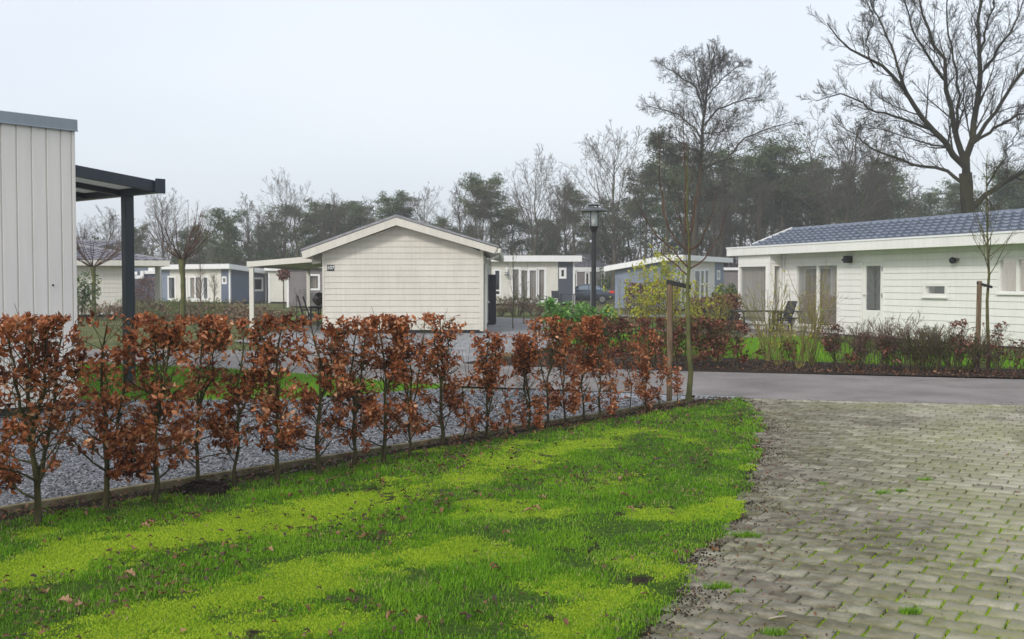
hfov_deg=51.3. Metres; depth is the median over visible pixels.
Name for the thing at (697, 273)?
window
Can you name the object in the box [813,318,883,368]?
dried shrub
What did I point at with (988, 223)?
young tree
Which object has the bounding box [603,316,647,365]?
beech hedge plant
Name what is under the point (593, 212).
street lamp
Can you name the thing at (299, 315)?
lawn patch
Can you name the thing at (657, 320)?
beech hedge plant
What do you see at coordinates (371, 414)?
beech hedge plant
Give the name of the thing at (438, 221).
pine tree
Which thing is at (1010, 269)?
window
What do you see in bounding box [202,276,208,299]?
window
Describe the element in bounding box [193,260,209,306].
young tree
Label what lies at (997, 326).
beech shrub
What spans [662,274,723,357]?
yellow leaved shrub
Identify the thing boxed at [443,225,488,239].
pine tree
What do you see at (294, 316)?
garden shrub
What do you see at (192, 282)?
window
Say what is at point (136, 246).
pine tree
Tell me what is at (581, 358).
beech hedge plant
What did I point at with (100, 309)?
garden shrub
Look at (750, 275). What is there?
bay window
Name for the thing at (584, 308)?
laurel bush
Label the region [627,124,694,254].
pine tree
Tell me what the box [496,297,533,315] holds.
garden shrub
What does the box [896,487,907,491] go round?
grass tuft
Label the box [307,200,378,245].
pine tree
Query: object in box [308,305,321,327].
garden table
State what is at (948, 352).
dried shrub
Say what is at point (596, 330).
beech hedge plant
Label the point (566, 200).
bare tree
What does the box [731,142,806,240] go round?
pine tree
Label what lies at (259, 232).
birch tree
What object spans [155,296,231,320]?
garden shrub
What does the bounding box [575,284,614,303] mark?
parked car
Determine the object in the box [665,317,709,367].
beech hedge plant
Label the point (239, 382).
back lawn
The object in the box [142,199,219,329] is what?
pollard tree
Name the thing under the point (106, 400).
beech hedge plant
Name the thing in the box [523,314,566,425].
beech hedge plant
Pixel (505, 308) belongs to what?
garden shrub
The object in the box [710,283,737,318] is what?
evergreen bush
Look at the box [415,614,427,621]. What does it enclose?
fallen leaf
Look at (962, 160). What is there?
bare oak
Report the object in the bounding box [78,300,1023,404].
ground
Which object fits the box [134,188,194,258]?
bare tree
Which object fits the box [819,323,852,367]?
beech shrub
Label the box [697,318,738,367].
beech hedge plant
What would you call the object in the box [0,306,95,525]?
beech hedge plant
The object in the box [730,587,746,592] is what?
grass tuft
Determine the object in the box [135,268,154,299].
navy house
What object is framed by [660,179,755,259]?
pine tree
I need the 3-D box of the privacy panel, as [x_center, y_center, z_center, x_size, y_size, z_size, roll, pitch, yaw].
[-0.804,-0.741,39.399,0.432,1.844,0.498,0,2,0]
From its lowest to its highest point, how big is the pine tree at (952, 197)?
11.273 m
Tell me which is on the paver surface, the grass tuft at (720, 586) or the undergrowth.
the grass tuft at (720, 586)
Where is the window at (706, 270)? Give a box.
[705,269,708,296]
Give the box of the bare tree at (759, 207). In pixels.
[725,166,801,245]
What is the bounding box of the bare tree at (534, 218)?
[489,143,579,254]
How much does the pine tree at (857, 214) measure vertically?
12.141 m
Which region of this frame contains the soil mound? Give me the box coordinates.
[170,479,231,496]
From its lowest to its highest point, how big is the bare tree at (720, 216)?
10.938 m
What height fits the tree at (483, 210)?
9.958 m
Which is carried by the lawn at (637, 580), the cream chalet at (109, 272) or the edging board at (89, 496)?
the edging board at (89, 496)
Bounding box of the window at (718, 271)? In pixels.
[717,270,719,279]
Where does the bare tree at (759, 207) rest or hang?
on the ground at (100, 330)
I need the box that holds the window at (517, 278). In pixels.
[511,267,520,302]
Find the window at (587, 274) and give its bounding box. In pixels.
[585,272,589,283]
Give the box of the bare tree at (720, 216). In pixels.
[689,160,749,256]
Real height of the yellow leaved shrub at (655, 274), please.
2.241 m
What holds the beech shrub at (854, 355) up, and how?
on the planting bed
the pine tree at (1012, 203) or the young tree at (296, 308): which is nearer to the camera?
the young tree at (296, 308)
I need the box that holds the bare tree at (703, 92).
[635,35,807,255]
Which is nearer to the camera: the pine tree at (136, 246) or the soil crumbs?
the soil crumbs
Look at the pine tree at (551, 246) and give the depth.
96.89 m
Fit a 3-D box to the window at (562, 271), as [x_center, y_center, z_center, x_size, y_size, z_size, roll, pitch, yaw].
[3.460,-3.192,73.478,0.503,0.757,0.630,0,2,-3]
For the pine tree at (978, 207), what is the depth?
95.51 m
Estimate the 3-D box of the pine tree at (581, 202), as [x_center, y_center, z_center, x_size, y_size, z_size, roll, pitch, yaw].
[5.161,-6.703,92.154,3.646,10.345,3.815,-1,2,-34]
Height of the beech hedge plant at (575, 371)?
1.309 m
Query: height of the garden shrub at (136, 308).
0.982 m
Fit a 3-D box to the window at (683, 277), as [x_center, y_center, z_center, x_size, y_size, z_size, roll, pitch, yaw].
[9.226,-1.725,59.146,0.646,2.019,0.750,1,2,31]
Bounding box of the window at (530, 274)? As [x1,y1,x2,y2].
[519,268,537,301]
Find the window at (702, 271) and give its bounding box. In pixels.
[700,269,704,300]
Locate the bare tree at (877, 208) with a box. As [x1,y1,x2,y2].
[848,146,902,221]
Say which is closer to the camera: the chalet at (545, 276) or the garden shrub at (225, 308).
the garden shrub at (225, 308)
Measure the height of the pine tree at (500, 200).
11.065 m
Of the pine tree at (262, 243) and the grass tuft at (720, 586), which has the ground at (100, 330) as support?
the pine tree at (262, 243)
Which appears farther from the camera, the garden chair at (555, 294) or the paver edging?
the garden chair at (555, 294)
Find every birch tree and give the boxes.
[235,191,265,265]
[246,209,269,260]
[358,195,376,224]
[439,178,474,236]
[890,168,925,218]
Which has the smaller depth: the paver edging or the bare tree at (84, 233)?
the paver edging
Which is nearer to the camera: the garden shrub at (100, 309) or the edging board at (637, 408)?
the edging board at (637, 408)
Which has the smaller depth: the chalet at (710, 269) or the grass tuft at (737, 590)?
the grass tuft at (737, 590)
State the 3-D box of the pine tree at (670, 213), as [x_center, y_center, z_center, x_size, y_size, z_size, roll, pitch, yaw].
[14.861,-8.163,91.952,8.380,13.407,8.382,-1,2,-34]
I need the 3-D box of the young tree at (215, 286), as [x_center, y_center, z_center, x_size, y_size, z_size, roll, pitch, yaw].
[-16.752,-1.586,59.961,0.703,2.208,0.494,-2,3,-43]
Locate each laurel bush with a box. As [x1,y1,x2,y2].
[537,296,581,341]
[565,301,595,347]
[574,305,612,347]
[592,308,619,346]
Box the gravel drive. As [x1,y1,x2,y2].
[236,317,554,365]
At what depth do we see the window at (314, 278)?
65.92 m
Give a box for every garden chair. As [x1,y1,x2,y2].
[297,296,317,329]
[302,296,321,326]
[551,291,560,303]
[768,301,797,332]
[777,310,797,330]
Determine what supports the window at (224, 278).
in the blue chalet at (233, 282)
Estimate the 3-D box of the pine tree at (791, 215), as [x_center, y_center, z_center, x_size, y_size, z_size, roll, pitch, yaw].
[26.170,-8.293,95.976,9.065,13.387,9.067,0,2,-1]
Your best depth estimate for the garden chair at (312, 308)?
37.26 m
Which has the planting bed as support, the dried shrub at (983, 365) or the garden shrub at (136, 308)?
the dried shrub at (983, 365)
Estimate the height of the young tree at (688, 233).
3.716 m
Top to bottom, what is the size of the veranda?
3.211 m
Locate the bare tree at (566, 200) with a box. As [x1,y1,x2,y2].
[545,164,607,254]
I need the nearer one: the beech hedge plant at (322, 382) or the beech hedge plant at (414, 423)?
the beech hedge plant at (322, 382)
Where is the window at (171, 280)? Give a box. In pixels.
[167,276,175,299]
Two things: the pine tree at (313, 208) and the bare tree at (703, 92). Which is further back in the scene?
the pine tree at (313, 208)
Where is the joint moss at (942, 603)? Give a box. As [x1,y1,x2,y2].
[649,409,1023,638]
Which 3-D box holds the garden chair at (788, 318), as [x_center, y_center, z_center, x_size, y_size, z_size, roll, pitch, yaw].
[8.704,-0.101,33.358,0.674,0.988,0.570,-1,2,-30]
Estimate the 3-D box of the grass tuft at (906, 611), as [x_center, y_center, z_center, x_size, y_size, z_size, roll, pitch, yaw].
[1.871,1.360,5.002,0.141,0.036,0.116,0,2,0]
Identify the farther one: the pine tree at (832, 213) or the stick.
the pine tree at (832, 213)
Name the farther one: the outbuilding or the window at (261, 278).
the window at (261, 278)
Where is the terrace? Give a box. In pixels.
[655,328,843,337]
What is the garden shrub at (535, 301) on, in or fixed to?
on the ground at (100, 330)
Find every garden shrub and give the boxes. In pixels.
[77,304,112,319]
[79,301,138,319]
[108,301,175,318]
[116,306,207,324]
[118,298,188,319]
[135,299,208,320]
[141,306,227,323]
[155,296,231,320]
[172,307,262,322]
[179,299,248,319]
[192,300,266,319]
[212,310,293,325]
[214,304,269,320]
[233,307,299,320]
[260,312,314,322]
[496,292,523,311]
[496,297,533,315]
[496,306,510,315]
[512,295,540,311]
[519,300,547,315]
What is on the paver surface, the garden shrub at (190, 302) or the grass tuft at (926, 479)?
the grass tuft at (926, 479)
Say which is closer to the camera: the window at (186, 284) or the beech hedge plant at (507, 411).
the beech hedge plant at (507, 411)
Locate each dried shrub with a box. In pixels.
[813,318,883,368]
[841,320,905,369]
[865,310,928,369]
[872,322,949,369]
[892,322,966,370]
[914,324,986,370]
[919,324,999,370]
[964,338,1015,372]
[978,337,1023,371]
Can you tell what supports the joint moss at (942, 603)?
on the paver surface
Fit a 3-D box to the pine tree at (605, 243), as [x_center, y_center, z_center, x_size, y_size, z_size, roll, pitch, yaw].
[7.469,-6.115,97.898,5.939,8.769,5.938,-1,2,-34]
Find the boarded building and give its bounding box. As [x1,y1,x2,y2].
[0,110,78,416]
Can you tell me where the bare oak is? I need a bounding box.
[796,0,1023,212]
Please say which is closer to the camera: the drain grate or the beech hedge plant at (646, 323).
the drain grate
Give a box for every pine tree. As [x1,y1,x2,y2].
[115,222,157,256]
[167,224,210,263]
[192,207,266,265]
[240,220,286,260]
[254,204,329,259]
[299,197,345,244]
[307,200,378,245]
[328,201,379,235]
[370,191,404,221]
[381,189,422,220]
[426,214,451,230]
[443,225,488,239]
[453,171,498,238]
[468,171,515,242]
[486,203,539,254]
[525,218,588,261]
[555,183,589,270]
[567,206,622,255]
[576,196,674,263]
[619,167,676,258]
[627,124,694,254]
[641,146,727,254]
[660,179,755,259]
[685,142,752,256]
[701,147,779,266]
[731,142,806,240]
[731,196,817,237]
[734,133,814,231]
[755,151,844,229]
[787,186,865,228]
[794,160,860,224]
[818,160,908,223]
[855,152,926,219]
[891,192,945,218]
[922,177,989,216]
[937,199,1000,213]
[959,157,1023,210]
[973,169,1023,209]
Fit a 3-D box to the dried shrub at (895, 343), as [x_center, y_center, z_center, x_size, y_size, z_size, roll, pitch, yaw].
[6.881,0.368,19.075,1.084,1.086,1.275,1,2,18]
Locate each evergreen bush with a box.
[77,270,101,326]
[596,265,611,301]
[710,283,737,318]
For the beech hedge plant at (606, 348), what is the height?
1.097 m
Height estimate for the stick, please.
0.011 m
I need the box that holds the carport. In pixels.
[247,256,321,330]
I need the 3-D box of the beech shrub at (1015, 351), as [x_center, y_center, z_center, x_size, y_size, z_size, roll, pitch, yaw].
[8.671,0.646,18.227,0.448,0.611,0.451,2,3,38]
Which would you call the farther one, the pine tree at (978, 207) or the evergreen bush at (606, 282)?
the pine tree at (978, 207)
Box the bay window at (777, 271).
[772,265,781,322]
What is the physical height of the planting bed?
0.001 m
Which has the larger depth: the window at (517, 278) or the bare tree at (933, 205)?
the bare tree at (933, 205)
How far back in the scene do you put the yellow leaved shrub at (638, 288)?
20.90 m
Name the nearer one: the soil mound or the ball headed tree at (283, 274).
the soil mound
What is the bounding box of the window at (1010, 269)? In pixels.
[995,257,1023,294]
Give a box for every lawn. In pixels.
[0,397,763,638]
[80,364,442,399]
[568,322,1023,368]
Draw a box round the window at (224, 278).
[222,276,226,283]
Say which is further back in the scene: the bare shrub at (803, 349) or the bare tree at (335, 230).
the bare tree at (335, 230)
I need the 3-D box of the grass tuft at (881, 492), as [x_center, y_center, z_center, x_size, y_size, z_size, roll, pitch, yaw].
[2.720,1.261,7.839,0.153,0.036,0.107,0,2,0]
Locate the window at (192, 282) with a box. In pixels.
[189,276,201,299]
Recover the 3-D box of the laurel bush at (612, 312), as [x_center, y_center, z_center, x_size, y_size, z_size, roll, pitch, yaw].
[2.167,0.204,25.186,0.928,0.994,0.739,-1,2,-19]
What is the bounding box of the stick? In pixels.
[768,615,786,618]
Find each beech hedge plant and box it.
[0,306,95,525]
[0,311,38,469]
[59,302,169,507]
[100,311,209,502]
[160,305,240,480]
[196,315,286,486]
[234,312,313,482]
[269,311,355,474]
[315,314,390,465]
[351,306,414,461]
[380,314,444,456]
[411,311,469,445]
[448,344,482,444]
[467,329,509,439]
[498,353,516,436]
[507,330,554,431]
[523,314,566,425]
[544,318,586,421]
[567,315,601,420]
[581,316,626,359]
[583,314,623,419]
[600,333,621,406]
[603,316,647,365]
[615,317,654,362]
[615,325,640,412]
[630,326,660,410]
[636,317,672,365]
[646,319,685,361]
[650,331,671,408]
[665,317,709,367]
[668,351,684,406]
[681,316,725,367]
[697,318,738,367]
[717,319,765,367]
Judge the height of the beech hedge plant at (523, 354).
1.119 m
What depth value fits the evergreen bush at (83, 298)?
38.01 m
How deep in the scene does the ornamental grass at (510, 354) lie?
21.31 m
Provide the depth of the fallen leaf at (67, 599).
5.07 m
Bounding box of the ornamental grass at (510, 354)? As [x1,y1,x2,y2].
[488,350,514,359]
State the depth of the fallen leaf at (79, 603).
4.99 m
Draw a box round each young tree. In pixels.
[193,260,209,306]
[208,274,218,301]
[289,288,301,337]
[507,247,520,328]
[517,264,529,323]
[635,114,729,403]
[961,125,1022,369]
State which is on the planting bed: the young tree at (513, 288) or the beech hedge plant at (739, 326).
the beech hedge plant at (739, 326)
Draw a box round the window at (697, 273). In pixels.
[694,269,700,301]
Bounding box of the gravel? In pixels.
[0,390,685,505]
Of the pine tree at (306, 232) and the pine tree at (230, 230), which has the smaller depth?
the pine tree at (230, 230)
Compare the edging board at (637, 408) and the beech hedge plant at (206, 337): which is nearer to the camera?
the beech hedge plant at (206, 337)
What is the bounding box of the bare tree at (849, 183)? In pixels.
[764,92,916,225]
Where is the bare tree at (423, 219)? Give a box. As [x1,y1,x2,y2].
[399,183,455,227]
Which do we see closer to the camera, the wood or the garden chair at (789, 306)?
the garden chair at (789, 306)
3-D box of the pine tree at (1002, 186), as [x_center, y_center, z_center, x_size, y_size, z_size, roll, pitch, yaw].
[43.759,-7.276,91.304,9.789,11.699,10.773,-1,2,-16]
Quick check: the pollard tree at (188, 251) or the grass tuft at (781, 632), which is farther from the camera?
the pollard tree at (188, 251)
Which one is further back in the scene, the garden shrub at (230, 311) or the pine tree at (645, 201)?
the pine tree at (645, 201)
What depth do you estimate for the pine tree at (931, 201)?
99.30 m
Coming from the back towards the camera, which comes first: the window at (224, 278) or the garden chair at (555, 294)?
the window at (224, 278)
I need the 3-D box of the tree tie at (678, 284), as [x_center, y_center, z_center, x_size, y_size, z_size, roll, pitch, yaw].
[2.123,-0.447,13.593,0.312,0.126,0.092,0,2,0]
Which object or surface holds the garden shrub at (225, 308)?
on the ground at (100, 330)
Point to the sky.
(355, 99)
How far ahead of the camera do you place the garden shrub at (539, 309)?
49.99 m
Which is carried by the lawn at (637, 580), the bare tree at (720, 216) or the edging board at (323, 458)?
the edging board at (323, 458)
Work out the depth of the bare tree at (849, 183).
78.00 m
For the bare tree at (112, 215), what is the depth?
91.56 m
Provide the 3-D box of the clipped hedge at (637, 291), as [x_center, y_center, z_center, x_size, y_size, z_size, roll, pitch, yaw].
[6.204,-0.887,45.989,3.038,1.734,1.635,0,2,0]
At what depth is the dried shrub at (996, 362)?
18.39 m
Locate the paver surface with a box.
[640,400,1023,638]
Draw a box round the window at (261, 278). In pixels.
[254,277,262,290]
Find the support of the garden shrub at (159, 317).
on the ground at (100, 330)
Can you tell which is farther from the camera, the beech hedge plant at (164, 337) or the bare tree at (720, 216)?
the bare tree at (720, 216)
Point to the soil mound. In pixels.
(203, 486)
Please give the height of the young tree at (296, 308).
1.458 m
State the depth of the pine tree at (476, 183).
85.49 m
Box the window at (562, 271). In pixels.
[559,268,565,278]
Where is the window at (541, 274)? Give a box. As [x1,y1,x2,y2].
[537,267,545,302]
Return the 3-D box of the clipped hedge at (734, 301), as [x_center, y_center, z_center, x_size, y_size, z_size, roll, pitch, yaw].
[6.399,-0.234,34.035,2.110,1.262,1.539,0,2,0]
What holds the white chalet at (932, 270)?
on the side lawn at (807, 349)
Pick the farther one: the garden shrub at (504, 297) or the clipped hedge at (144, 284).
the clipped hedge at (144, 284)
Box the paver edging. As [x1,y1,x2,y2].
[742,399,1023,407]
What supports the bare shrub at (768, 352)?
on the planting bed
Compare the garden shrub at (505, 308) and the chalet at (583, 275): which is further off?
the chalet at (583, 275)
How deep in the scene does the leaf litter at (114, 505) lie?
7.68 m
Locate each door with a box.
[794,263,838,328]
[861,261,884,324]
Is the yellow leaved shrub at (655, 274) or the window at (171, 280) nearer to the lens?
the yellow leaved shrub at (655, 274)
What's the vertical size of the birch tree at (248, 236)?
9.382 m
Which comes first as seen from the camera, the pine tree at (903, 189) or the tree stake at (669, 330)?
the tree stake at (669, 330)
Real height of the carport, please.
2.445 m
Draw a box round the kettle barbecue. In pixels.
[312,292,321,322]
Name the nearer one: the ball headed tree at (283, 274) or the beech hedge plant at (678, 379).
the beech hedge plant at (678, 379)
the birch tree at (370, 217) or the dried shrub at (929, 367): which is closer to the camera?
the dried shrub at (929, 367)
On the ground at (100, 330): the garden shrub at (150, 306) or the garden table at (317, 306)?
the garden shrub at (150, 306)
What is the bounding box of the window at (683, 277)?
[678,270,685,305]
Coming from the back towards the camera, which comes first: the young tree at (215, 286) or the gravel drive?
the young tree at (215, 286)
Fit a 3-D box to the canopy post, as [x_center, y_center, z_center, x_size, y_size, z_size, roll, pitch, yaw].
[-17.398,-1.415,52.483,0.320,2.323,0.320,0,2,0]
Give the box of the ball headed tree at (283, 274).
[276,269,289,308]
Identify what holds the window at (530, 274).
in the chalet at (545, 276)
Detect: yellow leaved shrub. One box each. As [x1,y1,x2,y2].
[602,244,667,360]
[627,249,685,358]
[633,238,701,360]
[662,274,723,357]
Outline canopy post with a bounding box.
[155,267,161,303]
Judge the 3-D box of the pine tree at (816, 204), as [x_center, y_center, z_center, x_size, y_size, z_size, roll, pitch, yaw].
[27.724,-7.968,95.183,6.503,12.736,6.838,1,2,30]
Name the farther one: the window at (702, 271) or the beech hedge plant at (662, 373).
the window at (702, 271)
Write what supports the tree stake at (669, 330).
in the gravel
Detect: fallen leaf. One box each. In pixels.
[57,594,71,603]
[74,599,87,607]
[123,568,134,576]
[386,610,395,618]
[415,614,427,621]
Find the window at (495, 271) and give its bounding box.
[493,269,500,295]
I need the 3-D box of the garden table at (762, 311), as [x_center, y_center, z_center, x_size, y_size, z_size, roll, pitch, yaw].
[7.287,0.071,32.522,1.750,0.700,0.900,0,2,-3]
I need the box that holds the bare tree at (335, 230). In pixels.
[309,188,366,244]
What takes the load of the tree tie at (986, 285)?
attached to the tree stake at (978, 307)
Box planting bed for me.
[465,348,1023,377]
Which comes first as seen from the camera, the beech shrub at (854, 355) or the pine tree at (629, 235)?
the beech shrub at (854, 355)
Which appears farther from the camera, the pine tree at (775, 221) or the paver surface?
the pine tree at (775, 221)
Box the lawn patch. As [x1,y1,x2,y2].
[255,312,322,321]
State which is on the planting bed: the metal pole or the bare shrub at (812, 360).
the bare shrub at (812, 360)
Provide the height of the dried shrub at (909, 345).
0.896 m
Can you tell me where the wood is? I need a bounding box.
[93,171,1019,266]
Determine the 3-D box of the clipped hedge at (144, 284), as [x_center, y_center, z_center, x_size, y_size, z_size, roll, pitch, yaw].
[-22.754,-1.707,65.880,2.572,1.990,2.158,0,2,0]
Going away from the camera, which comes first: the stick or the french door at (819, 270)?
the stick
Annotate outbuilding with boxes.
[723,267,737,293]
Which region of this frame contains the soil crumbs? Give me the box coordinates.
[631,400,1023,638]
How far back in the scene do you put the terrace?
31.77 m
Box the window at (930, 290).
[921,283,948,298]
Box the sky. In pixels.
[0,0,1023,268]
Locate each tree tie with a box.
[666,279,690,288]
[977,282,992,287]
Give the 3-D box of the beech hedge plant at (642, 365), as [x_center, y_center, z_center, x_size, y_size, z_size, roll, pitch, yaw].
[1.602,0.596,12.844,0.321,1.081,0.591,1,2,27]
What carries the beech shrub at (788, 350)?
on the planting bed
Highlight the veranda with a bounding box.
[75,165,165,383]
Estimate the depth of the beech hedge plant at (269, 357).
8.19 m
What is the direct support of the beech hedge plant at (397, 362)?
on the lawn at (637, 580)
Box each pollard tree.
[76,229,144,322]
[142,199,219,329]
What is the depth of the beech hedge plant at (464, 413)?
10.12 m
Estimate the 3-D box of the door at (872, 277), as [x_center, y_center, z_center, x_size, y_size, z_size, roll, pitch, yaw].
[10.082,-0.744,29.740,0.290,1.781,0.929,0,2,-8]
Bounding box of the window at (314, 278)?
[310,274,319,289]
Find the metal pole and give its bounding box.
[618,280,620,314]
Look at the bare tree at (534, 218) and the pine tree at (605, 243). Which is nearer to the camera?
the bare tree at (534, 218)
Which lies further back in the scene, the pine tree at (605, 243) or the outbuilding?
the pine tree at (605, 243)
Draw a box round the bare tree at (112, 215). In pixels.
[83,204,120,249]
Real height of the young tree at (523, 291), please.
2.312 m
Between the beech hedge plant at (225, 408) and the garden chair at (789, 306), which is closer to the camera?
the beech hedge plant at (225, 408)
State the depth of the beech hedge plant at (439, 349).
10.02 m
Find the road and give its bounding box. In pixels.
[80,349,1023,404]
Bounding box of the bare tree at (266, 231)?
[246,167,325,258]
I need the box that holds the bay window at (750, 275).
[738,264,776,324]
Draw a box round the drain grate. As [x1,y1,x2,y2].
[694,395,734,399]
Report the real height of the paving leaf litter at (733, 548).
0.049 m
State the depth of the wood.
112.45 m
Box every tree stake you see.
[666,280,672,400]
[975,281,981,369]
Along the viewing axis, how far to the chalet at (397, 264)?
32.59 m
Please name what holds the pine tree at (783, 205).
on the ground at (100, 330)
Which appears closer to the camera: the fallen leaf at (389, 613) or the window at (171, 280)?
the fallen leaf at (389, 613)
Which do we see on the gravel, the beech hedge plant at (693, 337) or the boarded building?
the boarded building
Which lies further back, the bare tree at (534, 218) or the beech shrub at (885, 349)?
the bare tree at (534, 218)
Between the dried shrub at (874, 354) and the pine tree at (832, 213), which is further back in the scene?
the pine tree at (832, 213)
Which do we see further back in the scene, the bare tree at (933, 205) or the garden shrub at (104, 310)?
the bare tree at (933, 205)
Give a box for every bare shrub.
[690,287,747,361]
[727,273,793,360]
[759,322,798,364]
[763,294,829,367]
[777,260,850,365]
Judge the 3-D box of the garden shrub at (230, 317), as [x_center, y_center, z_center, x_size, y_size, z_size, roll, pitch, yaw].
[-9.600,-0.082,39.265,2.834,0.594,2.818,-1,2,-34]
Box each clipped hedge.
[135,276,162,307]
[620,279,683,318]
[682,293,743,328]
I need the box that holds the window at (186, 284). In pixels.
[185,276,187,299]
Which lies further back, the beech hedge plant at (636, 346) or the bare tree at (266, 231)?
the bare tree at (266, 231)
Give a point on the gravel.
(663, 397)
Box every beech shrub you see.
[780,339,799,366]
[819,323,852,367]
[849,332,876,367]
[873,334,900,369]
[910,343,928,366]
[945,318,977,370]
[981,321,1016,371]
[1007,339,1023,372]
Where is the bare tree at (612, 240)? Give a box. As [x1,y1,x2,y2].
[549,119,663,302]
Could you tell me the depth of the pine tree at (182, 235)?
91.74 m
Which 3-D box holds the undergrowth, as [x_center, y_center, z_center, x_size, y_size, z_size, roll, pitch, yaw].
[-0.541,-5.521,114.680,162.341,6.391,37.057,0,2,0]
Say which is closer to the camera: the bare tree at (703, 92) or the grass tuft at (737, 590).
the grass tuft at (737, 590)
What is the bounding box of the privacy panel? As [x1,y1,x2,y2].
[487,274,495,324]
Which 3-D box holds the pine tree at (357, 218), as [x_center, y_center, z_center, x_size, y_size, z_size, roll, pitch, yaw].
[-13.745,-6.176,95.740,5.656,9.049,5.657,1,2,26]
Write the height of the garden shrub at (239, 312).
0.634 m
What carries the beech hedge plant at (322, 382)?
on the lawn at (637, 580)
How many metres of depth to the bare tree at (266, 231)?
85.53 m
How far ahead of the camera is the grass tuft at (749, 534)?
6.50 m
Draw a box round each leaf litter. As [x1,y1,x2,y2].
[0,396,765,638]
[644,399,1021,638]
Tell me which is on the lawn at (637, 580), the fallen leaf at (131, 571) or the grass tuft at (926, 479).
the fallen leaf at (131, 571)
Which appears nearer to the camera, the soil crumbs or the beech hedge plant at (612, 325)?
the soil crumbs
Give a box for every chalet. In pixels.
[76,239,169,314]
[151,264,267,302]
[264,268,286,302]
[287,268,321,307]
[300,213,503,332]
[487,255,581,304]
[564,251,611,286]
[604,254,732,308]
[726,208,1023,349]
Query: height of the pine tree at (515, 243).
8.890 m
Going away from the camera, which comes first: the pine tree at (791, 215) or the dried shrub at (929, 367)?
the dried shrub at (929, 367)
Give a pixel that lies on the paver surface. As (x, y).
(897, 469)
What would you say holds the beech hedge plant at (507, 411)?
on the lawn at (637, 580)
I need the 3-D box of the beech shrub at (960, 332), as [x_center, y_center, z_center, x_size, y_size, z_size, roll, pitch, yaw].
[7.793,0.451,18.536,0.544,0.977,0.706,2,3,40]
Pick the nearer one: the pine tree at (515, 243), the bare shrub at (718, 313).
the bare shrub at (718, 313)
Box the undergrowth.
[115,241,755,266]
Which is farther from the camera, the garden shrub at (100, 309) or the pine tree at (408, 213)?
the pine tree at (408, 213)
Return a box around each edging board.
[0,464,271,513]
[272,427,509,469]
[510,399,684,430]
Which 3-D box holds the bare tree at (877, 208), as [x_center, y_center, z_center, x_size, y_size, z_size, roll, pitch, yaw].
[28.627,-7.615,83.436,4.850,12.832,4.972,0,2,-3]
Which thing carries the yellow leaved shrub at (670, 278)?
on the planting bed
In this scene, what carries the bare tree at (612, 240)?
on the ground at (100, 330)
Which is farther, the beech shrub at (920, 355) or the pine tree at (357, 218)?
the pine tree at (357, 218)
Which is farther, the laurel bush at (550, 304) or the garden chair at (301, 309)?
the garden chair at (301, 309)
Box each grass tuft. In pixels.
[703,579,732,589]
[729,529,763,537]
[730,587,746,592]
[759,625,787,635]
[873,489,891,493]
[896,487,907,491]
[898,604,925,614]
[917,476,932,480]
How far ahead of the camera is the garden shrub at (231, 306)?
44.23 m
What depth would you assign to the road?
16.21 m
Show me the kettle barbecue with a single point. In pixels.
(316, 298)
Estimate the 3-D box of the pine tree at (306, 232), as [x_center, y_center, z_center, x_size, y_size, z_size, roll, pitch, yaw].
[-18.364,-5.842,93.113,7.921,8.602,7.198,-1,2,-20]
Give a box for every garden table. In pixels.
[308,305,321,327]
[560,294,582,305]
[735,310,782,331]
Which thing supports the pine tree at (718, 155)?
on the ground at (100, 330)
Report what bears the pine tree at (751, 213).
on the ground at (100, 330)
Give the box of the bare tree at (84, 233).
[76,219,106,247]
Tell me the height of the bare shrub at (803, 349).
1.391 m
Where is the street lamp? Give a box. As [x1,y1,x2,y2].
[579,204,608,314]
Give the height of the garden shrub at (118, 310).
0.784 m
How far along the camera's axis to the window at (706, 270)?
61.94 m
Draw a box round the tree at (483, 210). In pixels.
[453,179,511,252]
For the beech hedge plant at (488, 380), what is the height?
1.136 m
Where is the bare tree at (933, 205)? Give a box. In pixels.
[911,190,950,216]
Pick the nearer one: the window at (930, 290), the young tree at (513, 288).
the window at (930, 290)
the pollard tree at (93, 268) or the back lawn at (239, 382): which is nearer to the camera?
the back lawn at (239, 382)

